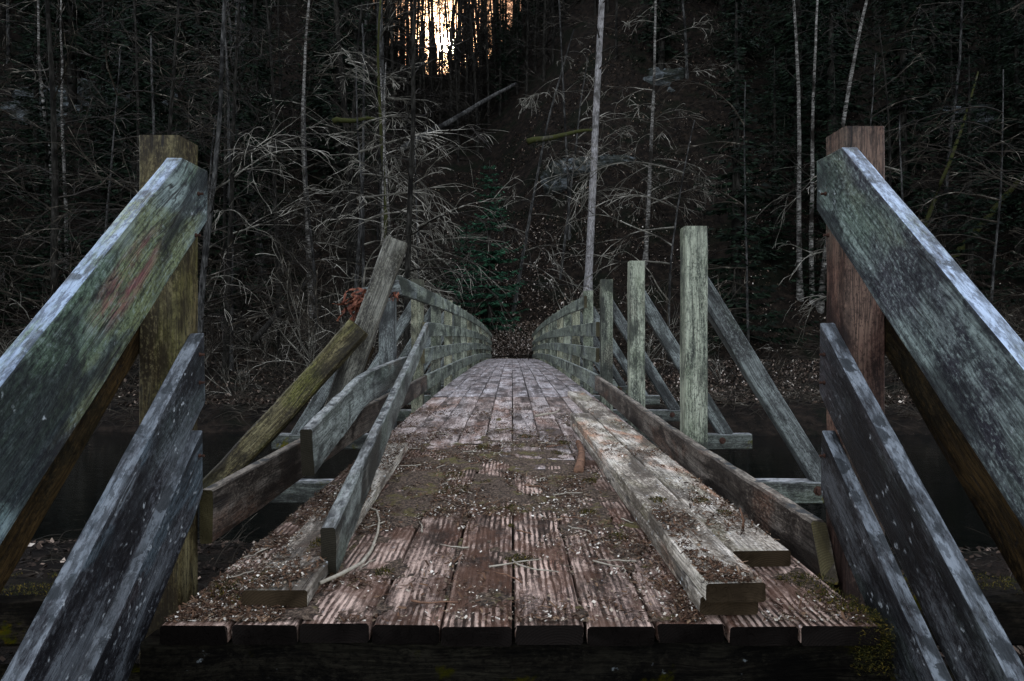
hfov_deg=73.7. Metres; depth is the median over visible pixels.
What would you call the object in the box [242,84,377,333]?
bare tree
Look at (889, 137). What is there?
bare tree
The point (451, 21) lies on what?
bare tree
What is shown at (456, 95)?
bare tree
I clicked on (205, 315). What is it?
bare shrub
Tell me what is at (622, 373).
bare shrub
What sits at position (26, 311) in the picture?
bare shrub
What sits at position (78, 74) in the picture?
bare tree
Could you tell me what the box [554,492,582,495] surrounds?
twig
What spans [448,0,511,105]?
bare tree
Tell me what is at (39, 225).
bare tree
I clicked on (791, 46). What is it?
spruce tree
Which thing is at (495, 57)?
bare tree
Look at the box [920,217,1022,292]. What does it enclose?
bare shrub
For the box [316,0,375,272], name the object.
bare tree
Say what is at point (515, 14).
bare tree
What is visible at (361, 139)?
bare shrub
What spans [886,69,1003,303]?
bare tree
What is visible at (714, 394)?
dead stalks
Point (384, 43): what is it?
bare tree
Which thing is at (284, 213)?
bare shrub
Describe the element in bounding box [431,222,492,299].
spruce tree
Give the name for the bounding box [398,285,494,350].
bare shrub
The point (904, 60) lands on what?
spruce tree
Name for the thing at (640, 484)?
loose plank
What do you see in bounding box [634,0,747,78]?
bare tree
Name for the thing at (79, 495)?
river
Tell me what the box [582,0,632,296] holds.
bare tree
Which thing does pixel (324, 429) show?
broken rail
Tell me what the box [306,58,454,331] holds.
bare tree
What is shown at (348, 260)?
bare tree
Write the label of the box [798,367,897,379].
bare shrub
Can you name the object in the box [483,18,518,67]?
bare shrub
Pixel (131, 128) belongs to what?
spruce tree
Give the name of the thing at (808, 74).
spruce tree
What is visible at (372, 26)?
spruce tree
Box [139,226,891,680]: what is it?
wooden footbridge
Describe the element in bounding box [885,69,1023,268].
bare tree
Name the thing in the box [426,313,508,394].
bare shrub
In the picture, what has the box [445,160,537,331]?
spruce tree
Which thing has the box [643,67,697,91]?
rock outcrop
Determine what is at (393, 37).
spruce tree
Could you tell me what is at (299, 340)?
bare shrub
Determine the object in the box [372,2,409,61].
bare tree
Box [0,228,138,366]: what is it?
bare shrub
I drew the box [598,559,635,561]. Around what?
twig
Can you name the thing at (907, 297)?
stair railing
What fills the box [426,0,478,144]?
bare tree
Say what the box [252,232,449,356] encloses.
bare shrub
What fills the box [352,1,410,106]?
bare tree
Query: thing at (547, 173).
rock outcrop
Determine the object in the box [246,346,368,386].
bare shrub
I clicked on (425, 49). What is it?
bare tree
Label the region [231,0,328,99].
bare tree
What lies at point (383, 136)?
bare tree
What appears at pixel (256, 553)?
twig
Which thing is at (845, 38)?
spruce tree
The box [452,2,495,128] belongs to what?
bare tree
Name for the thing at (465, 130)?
bare tree
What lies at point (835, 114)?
spruce tree
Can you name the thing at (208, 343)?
bare shrub
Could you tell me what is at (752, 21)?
spruce tree
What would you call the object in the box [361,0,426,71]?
bare tree
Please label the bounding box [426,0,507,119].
bare tree
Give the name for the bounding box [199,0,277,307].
bare tree
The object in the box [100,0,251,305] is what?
bare tree
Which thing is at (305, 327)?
bare shrub
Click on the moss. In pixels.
(851, 605)
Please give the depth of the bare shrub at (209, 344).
32.44 m
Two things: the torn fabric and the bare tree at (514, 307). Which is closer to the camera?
the torn fabric
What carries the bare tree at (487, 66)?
on the ground
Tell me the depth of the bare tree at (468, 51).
65.94 m
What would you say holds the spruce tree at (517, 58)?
on the ground
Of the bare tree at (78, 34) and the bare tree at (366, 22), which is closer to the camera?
the bare tree at (78, 34)
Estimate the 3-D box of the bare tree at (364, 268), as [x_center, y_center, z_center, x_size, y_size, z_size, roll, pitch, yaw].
[-6.141,-5.284,31.581,12.657,14.880,5.387,0,0,30]
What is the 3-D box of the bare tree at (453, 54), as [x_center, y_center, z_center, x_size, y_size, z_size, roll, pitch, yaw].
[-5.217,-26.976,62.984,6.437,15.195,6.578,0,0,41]
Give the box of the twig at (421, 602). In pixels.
[411,599,457,603]
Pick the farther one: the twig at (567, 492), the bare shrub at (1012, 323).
the bare shrub at (1012, 323)
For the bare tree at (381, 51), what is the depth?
45.76 m
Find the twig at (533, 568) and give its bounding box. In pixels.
[512,559,558,571]
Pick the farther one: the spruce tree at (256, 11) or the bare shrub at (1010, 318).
the spruce tree at (256, 11)
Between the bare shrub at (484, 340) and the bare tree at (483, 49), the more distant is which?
the bare tree at (483, 49)
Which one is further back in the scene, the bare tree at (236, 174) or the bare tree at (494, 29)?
the bare tree at (494, 29)
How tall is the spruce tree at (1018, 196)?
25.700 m
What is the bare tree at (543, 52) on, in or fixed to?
on the ground
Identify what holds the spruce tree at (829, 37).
on the ground
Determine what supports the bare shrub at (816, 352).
on the ground
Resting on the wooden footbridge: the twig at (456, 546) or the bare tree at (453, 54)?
the twig at (456, 546)
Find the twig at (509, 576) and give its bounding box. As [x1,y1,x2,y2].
[494,571,522,582]
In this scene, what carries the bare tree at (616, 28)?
on the ground
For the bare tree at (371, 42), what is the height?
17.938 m
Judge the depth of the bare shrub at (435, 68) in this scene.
67.60 m
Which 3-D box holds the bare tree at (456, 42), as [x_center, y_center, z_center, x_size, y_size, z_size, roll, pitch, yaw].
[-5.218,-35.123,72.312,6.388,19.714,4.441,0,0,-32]
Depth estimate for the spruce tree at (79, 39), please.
49.48 m
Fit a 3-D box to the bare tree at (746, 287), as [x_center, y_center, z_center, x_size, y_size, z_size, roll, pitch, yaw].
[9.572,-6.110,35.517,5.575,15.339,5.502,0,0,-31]
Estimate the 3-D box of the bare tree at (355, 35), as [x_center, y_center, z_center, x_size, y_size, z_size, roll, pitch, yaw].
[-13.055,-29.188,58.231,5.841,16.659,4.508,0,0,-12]
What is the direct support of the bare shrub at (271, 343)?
on the ground
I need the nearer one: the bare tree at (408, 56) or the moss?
the moss
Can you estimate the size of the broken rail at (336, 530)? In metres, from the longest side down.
6.458 x 0.190 x 0.059 m
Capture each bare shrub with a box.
[0,212,28,237]
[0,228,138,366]
[0,253,138,363]
[0,265,132,380]
[0,305,33,355]
[4,193,110,237]
[9,265,219,367]
[19,133,91,201]
[57,286,238,391]
[122,310,244,390]
[129,363,139,376]
[134,319,247,374]
[136,265,224,364]
[203,230,284,375]
[204,272,245,340]
[204,284,326,360]
[204,321,222,362]
[204,345,222,368]
[204,352,266,395]
[206,335,315,396]
[212,301,348,371]
[216,280,358,366]
[239,312,343,387]
[240,322,303,359]
[243,224,453,373]
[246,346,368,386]
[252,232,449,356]
[260,194,314,235]
[263,204,422,307]
[264,217,346,257]
[275,267,427,372]
[300,114,389,164]
[317,269,424,359]
[320,268,402,312]
[320,297,487,366]
[321,341,430,374]
[342,156,377,187]
[367,200,415,236]
[370,24,426,84]
[374,239,439,275]
[390,144,536,234]
[395,57,447,96]
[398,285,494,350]
[399,70,448,118]
[402,63,448,104]
[420,241,494,288]
[420,266,501,312]
[425,59,464,94]
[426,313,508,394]
[430,216,520,279]
[472,15,542,74]
[481,6,524,47]
[481,9,540,54]
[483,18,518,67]
[512,175,575,213]
[535,255,768,385]
[551,275,719,374]
[645,327,711,371]
[649,111,689,148]
[662,333,776,379]
[715,350,806,395]
[745,335,905,393]
[767,324,891,377]
[781,332,894,376]
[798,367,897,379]
[857,55,941,103]
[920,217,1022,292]
[941,229,1023,337]
[945,63,1022,103]
[998,260,1023,340]
[998,293,1023,337]
[1010,292,1023,340]
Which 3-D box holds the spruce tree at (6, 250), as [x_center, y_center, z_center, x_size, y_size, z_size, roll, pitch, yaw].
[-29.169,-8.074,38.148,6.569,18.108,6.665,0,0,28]
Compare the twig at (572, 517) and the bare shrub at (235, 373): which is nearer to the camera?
the twig at (572, 517)
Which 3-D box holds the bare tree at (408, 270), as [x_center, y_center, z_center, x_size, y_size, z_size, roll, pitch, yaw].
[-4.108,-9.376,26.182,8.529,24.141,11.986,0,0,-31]
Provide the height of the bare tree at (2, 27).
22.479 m
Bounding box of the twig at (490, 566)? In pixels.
[489,559,541,567]
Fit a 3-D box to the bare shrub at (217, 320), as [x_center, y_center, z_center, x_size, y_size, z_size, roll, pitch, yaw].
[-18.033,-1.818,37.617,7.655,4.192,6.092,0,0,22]
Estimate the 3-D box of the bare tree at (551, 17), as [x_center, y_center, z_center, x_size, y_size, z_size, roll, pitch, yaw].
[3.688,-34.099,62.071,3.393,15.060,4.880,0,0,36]
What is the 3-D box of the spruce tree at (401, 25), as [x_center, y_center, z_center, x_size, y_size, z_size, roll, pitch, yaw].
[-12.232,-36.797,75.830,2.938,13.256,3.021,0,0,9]
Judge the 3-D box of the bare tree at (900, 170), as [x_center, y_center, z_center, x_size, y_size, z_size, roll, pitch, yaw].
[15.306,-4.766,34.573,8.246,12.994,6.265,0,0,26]
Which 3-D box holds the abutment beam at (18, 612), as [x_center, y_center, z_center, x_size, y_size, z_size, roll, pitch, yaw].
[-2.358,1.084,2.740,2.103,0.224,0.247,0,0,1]
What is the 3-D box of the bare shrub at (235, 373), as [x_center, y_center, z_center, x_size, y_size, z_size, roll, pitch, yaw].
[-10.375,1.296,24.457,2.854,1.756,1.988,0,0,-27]
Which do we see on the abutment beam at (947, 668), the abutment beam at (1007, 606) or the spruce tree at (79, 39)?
the abutment beam at (1007, 606)
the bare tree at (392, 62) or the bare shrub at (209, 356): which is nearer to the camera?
the bare shrub at (209, 356)
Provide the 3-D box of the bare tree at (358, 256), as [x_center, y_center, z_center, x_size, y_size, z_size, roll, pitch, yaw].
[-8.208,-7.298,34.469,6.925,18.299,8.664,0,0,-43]
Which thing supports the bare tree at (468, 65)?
on the ground
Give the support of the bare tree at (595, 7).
on the ground
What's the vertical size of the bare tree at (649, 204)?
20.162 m
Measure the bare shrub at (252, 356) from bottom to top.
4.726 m
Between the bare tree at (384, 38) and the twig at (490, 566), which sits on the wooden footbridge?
the twig at (490, 566)
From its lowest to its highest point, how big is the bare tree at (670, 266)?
12.876 m
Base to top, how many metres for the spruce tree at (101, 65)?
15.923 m
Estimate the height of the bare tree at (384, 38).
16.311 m
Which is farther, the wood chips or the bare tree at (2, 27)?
the bare tree at (2, 27)
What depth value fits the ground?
45.82 m
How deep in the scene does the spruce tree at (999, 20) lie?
45.23 m
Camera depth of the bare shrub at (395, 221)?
46.60 m
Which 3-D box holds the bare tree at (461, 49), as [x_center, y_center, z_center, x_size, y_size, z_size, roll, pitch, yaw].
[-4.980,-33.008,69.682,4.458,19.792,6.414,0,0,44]
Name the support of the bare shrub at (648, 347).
on the ground
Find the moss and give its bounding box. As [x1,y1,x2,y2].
[2,434,1021,675]
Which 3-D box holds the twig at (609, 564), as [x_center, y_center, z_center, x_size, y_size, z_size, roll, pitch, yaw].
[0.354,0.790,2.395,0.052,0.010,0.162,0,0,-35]
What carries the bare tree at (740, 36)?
on the ground
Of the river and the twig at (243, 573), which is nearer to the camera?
the twig at (243, 573)
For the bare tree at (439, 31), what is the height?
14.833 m
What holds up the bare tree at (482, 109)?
on the ground
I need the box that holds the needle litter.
[164,400,869,622]
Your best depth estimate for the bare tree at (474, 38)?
67.14 m
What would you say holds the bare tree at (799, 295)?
on the ground
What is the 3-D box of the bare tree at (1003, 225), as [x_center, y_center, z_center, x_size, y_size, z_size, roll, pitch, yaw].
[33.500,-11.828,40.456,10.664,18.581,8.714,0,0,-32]
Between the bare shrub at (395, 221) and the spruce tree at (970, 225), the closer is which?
the spruce tree at (970, 225)
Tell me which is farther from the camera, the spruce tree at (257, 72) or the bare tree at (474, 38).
the bare tree at (474, 38)
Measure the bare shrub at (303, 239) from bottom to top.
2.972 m
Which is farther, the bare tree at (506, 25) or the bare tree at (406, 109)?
the bare tree at (506, 25)
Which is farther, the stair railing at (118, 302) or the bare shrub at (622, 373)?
the bare shrub at (622, 373)
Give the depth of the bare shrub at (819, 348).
26.33 m
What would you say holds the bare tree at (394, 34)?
on the ground
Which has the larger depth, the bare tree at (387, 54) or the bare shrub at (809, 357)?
the bare tree at (387, 54)
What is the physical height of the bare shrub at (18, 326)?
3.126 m
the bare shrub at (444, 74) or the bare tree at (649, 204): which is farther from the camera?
the bare shrub at (444, 74)
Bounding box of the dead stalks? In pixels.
[12,362,1023,658]
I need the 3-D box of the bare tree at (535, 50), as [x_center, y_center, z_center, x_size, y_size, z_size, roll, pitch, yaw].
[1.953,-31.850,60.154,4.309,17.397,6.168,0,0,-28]
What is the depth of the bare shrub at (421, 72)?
68.99 m
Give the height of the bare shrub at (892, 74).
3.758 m
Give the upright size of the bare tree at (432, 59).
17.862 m
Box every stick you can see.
[319,507,379,584]
[534,409,559,416]
[574,440,584,472]
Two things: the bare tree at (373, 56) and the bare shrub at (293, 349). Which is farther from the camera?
the bare tree at (373, 56)
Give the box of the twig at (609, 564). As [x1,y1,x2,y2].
[593,560,625,572]
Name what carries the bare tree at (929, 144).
on the ground
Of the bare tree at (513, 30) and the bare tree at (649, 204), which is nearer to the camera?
the bare tree at (649, 204)
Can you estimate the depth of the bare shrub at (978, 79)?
48.83 m
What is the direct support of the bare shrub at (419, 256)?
on the ground
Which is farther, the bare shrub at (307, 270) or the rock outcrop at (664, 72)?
the rock outcrop at (664, 72)
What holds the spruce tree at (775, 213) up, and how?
on the ground
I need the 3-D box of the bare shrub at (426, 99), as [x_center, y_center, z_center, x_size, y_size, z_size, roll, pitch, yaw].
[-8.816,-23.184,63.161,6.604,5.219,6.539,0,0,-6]
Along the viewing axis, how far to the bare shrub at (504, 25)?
69.21 m
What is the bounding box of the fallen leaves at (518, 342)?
[400,110,820,400]
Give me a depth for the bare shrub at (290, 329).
33.69 m
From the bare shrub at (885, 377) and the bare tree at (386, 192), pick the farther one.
the bare tree at (386, 192)
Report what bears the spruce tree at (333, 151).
on the ground
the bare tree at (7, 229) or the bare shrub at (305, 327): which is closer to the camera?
the bare shrub at (305, 327)
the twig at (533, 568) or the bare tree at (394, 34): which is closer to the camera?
the twig at (533, 568)
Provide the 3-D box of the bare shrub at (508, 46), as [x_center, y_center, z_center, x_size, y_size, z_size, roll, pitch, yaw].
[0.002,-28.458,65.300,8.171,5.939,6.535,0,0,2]
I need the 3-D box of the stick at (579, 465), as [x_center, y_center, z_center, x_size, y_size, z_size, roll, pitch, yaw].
[0.438,0.745,4.399,0.068,0.079,0.908,0,0,6]
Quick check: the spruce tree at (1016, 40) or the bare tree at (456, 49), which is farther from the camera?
the bare tree at (456, 49)
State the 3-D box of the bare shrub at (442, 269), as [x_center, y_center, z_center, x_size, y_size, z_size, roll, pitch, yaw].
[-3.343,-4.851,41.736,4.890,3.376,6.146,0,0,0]
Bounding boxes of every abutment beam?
[0,578,55,646]
[0,663,139,680]
[891,663,1023,680]
[904,575,1023,648]
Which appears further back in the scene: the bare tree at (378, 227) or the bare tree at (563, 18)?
the bare tree at (563, 18)
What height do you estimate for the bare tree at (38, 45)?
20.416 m
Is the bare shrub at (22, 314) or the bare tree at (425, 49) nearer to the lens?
the bare shrub at (22, 314)
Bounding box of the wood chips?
[167,399,867,621]
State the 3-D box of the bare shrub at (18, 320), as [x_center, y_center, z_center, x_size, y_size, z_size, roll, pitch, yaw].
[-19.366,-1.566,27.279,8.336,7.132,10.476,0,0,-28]
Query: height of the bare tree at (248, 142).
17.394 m
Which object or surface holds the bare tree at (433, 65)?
on the ground
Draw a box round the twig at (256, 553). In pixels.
[243,548,268,557]
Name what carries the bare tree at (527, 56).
on the ground
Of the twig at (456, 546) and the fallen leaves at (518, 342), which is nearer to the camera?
the twig at (456, 546)
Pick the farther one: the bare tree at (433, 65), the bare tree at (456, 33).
the bare tree at (456, 33)
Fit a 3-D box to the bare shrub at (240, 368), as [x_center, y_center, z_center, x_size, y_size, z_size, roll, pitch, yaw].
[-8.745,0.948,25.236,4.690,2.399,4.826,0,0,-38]
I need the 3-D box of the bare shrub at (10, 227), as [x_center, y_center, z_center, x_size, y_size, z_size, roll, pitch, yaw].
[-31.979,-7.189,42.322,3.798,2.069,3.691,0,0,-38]
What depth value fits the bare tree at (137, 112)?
36.34 m
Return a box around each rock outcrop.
[0,100,81,126]
[12,78,177,116]
[540,154,635,194]
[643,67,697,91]
[877,103,996,131]
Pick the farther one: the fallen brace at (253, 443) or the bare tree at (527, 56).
the bare tree at (527, 56)
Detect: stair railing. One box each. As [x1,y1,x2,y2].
[0,135,207,680]
[816,126,1023,680]
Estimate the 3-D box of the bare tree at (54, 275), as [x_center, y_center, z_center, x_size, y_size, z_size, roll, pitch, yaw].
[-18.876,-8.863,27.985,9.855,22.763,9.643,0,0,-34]
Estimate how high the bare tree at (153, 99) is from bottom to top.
17.837 m
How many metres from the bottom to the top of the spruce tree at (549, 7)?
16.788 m
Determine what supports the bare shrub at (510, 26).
on the ground
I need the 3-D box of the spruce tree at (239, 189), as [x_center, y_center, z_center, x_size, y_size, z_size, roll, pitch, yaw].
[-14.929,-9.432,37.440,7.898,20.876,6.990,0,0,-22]
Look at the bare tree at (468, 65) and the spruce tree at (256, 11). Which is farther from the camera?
the bare tree at (468, 65)
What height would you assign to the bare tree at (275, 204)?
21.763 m
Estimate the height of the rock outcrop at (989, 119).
5.390 m
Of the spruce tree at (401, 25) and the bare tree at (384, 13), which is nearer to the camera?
the bare tree at (384, 13)
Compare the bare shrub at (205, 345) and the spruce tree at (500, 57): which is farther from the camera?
the spruce tree at (500, 57)
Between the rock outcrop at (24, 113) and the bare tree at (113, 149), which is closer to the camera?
the bare tree at (113, 149)
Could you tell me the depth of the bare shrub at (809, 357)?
27.93 m
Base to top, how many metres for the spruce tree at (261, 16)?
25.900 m
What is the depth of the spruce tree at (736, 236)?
37.19 m
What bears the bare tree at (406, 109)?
on the ground
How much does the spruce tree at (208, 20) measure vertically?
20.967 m
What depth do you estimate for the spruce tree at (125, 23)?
47.49 m
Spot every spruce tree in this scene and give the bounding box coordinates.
[0,0,66,85]
[0,0,80,24]
[0,0,82,206]
[0,50,40,336]
[0,78,90,326]
[2,0,118,117]
[30,0,220,277]
[58,0,158,260]
[60,0,128,209]
[65,0,193,114]
[99,0,190,162]
[104,0,216,75]
[135,0,263,291]
[166,0,275,70]
[187,0,313,350]
[207,0,309,190]
[226,29,291,241]
[231,0,301,42]
[275,0,398,224]
[277,0,361,175]
[298,0,399,148]
[383,0,403,78]
[396,0,426,98]
[398,2,403,54]
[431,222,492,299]
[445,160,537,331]
[486,0,512,115]
[491,0,514,98]
[503,0,528,95]
[531,0,557,27]
[614,0,704,69]
[676,0,819,344]
[694,0,781,79]
[738,0,865,135]
[742,47,819,270]
[743,0,861,188]
[761,0,914,123]
[778,1,878,79]
[779,0,885,227]
[790,67,854,300]
[851,0,985,220]
[880,0,1005,93]
[884,0,943,26]
[898,0,990,162]
[926,56,1023,327]
[959,0,1023,187]
[959,0,1023,258]
[973,6,1023,283]
[976,12,1023,74]
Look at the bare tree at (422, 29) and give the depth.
73.38 m
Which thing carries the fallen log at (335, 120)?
on the ground
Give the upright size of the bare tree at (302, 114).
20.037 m
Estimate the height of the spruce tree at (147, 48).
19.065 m
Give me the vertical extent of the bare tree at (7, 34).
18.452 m
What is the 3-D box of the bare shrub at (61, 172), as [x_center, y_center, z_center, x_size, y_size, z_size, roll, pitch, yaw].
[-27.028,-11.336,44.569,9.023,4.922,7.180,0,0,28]
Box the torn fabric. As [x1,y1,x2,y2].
[332,287,398,322]
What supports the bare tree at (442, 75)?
on the ground
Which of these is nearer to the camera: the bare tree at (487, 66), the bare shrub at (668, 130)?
the bare shrub at (668, 130)
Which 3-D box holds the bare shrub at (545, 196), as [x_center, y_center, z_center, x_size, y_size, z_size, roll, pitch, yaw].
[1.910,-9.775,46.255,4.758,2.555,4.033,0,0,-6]
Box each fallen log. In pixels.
[252,271,316,342]
[332,116,375,123]
[398,82,516,151]
[526,129,591,144]
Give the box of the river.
[29,432,998,550]
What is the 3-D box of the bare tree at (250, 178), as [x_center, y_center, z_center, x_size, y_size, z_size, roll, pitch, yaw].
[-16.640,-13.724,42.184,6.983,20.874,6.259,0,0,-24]
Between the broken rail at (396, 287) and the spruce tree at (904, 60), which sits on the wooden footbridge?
the broken rail at (396, 287)
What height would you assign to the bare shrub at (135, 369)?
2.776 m
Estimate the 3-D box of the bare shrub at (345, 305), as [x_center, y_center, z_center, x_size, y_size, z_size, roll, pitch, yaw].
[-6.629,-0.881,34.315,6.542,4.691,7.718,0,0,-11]
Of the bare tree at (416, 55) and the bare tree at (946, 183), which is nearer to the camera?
the bare tree at (946, 183)
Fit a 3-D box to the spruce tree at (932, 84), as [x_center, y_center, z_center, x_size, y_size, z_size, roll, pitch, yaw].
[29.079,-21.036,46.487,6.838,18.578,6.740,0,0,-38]
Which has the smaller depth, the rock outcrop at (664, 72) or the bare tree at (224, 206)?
the bare tree at (224, 206)
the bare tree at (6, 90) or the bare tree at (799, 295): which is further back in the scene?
the bare tree at (799, 295)
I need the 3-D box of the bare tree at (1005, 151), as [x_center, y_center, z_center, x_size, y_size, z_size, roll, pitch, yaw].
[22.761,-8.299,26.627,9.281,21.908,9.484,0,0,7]
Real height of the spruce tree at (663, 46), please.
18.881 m
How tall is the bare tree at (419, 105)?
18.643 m
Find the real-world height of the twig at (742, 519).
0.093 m
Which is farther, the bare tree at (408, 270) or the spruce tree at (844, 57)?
the spruce tree at (844, 57)
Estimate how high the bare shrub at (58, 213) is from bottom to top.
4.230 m
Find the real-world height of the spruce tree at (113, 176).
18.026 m
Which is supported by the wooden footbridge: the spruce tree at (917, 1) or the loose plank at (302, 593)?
the loose plank at (302, 593)
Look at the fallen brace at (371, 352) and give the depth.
5.18 m
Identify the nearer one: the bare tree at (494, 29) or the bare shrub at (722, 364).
the bare shrub at (722, 364)
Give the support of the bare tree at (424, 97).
on the ground
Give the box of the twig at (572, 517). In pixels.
[561,516,583,518]
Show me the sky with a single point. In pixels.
(437, 0)
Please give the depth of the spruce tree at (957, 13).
50.34 m
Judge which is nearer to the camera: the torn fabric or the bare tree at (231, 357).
the torn fabric
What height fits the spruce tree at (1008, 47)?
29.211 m
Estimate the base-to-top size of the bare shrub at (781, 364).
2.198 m
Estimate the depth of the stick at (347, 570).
2.37 m
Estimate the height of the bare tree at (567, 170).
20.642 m
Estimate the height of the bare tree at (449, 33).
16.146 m
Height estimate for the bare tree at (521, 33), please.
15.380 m
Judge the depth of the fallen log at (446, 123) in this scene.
43.23 m
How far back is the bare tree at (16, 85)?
43.30 m
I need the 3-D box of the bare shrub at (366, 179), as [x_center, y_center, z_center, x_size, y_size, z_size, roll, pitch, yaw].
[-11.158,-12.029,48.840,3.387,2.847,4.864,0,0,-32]
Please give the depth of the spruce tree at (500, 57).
60.89 m
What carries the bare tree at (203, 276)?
on the ground
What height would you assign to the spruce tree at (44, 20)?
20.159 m
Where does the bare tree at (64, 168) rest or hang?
on the ground
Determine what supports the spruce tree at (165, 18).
on the ground
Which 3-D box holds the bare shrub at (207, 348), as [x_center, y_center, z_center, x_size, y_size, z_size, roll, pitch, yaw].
[-14.236,0.044,25.988,6.174,4.095,4.913,0,0,-3]
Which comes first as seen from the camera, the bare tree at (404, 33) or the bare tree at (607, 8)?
the bare tree at (607, 8)
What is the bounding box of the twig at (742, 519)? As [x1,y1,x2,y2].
[739,508,743,528]
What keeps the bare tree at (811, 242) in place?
on the ground
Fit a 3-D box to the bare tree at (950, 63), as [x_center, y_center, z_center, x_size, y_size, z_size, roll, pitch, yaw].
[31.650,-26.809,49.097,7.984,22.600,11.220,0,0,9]
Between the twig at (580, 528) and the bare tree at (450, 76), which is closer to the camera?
the twig at (580, 528)
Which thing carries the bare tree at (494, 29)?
on the ground
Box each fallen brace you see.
[203,319,367,488]
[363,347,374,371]
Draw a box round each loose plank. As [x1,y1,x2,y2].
[242,443,407,607]
[568,391,790,566]
[570,413,765,602]
[570,420,758,614]
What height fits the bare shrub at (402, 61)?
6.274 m
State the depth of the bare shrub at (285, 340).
31.71 m
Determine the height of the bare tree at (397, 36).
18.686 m
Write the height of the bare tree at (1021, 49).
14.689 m
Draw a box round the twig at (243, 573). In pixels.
[231,570,253,577]
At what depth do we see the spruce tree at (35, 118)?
44.27 m
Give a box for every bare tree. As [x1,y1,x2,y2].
[0,0,28,63]
[0,0,73,337]
[0,0,82,264]
[0,0,157,308]
[0,0,327,324]
[0,11,60,180]
[0,59,100,325]
[0,74,32,162]
[0,75,25,318]
[0,241,34,315]
[1,0,10,35]
[10,0,109,268]
[14,0,173,168]
[23,0,114,82]
[24,0,327,388]
[28,0,220,359]
[58,14,269,358]
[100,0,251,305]
[111,0,317,338]
[116,0,341,379]
[159,3,293,280]
[169,0,347,368]
[182,0,295,369]
[182,0,297,282]
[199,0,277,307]
[202,76,364,329]
[203,0,319,153]
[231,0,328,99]
[235,0,444,323]
[242,0,376,317]
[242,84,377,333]
[251,0,459,376]
[256,1,449,334]
[264,0,574,363]
[294,1,417,98]
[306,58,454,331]
[306,65,522,372]
[312,48,451,361]
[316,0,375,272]
[344,0,437,243]
[350,59,455,358]
[351,0,401,110]
[351,0,409,51]
[352,1,385,84]
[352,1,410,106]
[353,0,376,65]
[353,4,409,88]
[360,0,416,71]
[360,0,421,137]
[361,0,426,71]
[364,0,430,125]
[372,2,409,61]
[374,4,423,59]
[383,1,427,68]
[384,0,439,141]
[384,0,451,136]
[384,0,486,137]
[391,0,454,153]
[393,0,438,119]
[394,4,425,70]
[395,0,442,104]
[395,0,452,143]
[395,1,425,66]
[402,0,448,99]
[402,0,462,75]
[404,133,525,278]
[405,0,440,68]
[408,0,456,142]
[408,0,473,144]
[416,0,444,84]
[416,0,456,121]
[426,0,455,70]
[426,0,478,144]
[426,0,487,124]
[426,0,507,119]
[428,0,479,147]
[428,2,469,112]
[429,0,465,77]
[434,0,452,74]
[434,0,491,150]
[435,3,474,89]
[437,0,476,82]
[437,0,502,155]
[437,1,473,91]
[440,0,479,161]
[444,0,503,92]
[444,2,483,103]
[445,0,483,98]
[445,0,495,140]
[445,0,512,120]
[448,0,503,126]
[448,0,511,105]
[452,0,530,127]
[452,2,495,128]
[460,29,610,312]
[461,0,499,96]
[462,0,522,92]
[469,0,519,103]
[481,0,523,80]
[481,0,542,65]
[482,0,529,71]
[489,0,526,37]
[494,0,556,95]
[497,0,567,74]
[501,0,531,60]
[502,0,581,65]
[519,0,565,87]
[523,0,594,239]
[525,0,549,34]
[528,0,578,64]
[530,120,694,363]
[532,0,555,37]
[540,0,678,60]
[549,0,577,24]
[554,0,584,18]
[559,47,708,279]
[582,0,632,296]
[588,0,741,264]
[594,0,597,14]
[605,0,609,13]
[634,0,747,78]
[647,79,749,342]
[683,0,788,103]
[742,115,902,344]
[746,0,854,301]
[747,0,859,305]
[764,0,905,313]
[836,10,1000,245]
[863,0,1015,229]
[870,0,982,273]
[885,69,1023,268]
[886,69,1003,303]
[899,0,1007,104]
[914,1,1023,266]
[919,0,1007,40]
[924,116,1023,262]
[961,84,1023,335]
[964,202,1023,241]
[980,0,1023,51]
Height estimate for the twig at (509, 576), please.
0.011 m
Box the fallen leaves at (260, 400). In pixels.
[0,10,1023,661]
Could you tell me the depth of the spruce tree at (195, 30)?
39.88 m
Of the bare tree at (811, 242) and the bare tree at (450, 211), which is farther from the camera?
the bare tree at (811, 242)
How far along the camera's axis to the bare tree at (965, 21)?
54.88 m
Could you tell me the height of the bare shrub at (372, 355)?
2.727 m
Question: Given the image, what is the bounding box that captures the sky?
[396,0,520,72]
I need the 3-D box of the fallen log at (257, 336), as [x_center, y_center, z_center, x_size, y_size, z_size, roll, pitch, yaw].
[-9.656,-1.628,29.485,0.266,3.419,7.080,0,0,2]
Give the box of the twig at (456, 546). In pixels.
[440,544,468,548]
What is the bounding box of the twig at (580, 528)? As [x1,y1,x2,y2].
[568,525,591,533]
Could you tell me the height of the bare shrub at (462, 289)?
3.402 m
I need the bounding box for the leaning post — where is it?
[324,236,407,405]
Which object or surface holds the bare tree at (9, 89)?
on the ground
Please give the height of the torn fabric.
0.397 m
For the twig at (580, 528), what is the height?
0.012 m
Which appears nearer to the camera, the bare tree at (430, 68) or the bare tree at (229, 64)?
the bare tree at (229, 64)
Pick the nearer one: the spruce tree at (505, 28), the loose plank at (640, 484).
the loose plank at (640, 484)
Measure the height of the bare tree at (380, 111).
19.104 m
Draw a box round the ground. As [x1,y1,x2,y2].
[0,0,1023,663]
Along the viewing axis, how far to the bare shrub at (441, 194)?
47.53 m
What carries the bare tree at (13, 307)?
on the ground
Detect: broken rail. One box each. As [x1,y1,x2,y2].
[299,356,407,475]
[319,323,428,574]
[356,280,400,299]
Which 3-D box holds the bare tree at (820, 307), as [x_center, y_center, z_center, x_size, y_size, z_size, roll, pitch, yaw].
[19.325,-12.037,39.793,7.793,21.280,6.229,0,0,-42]

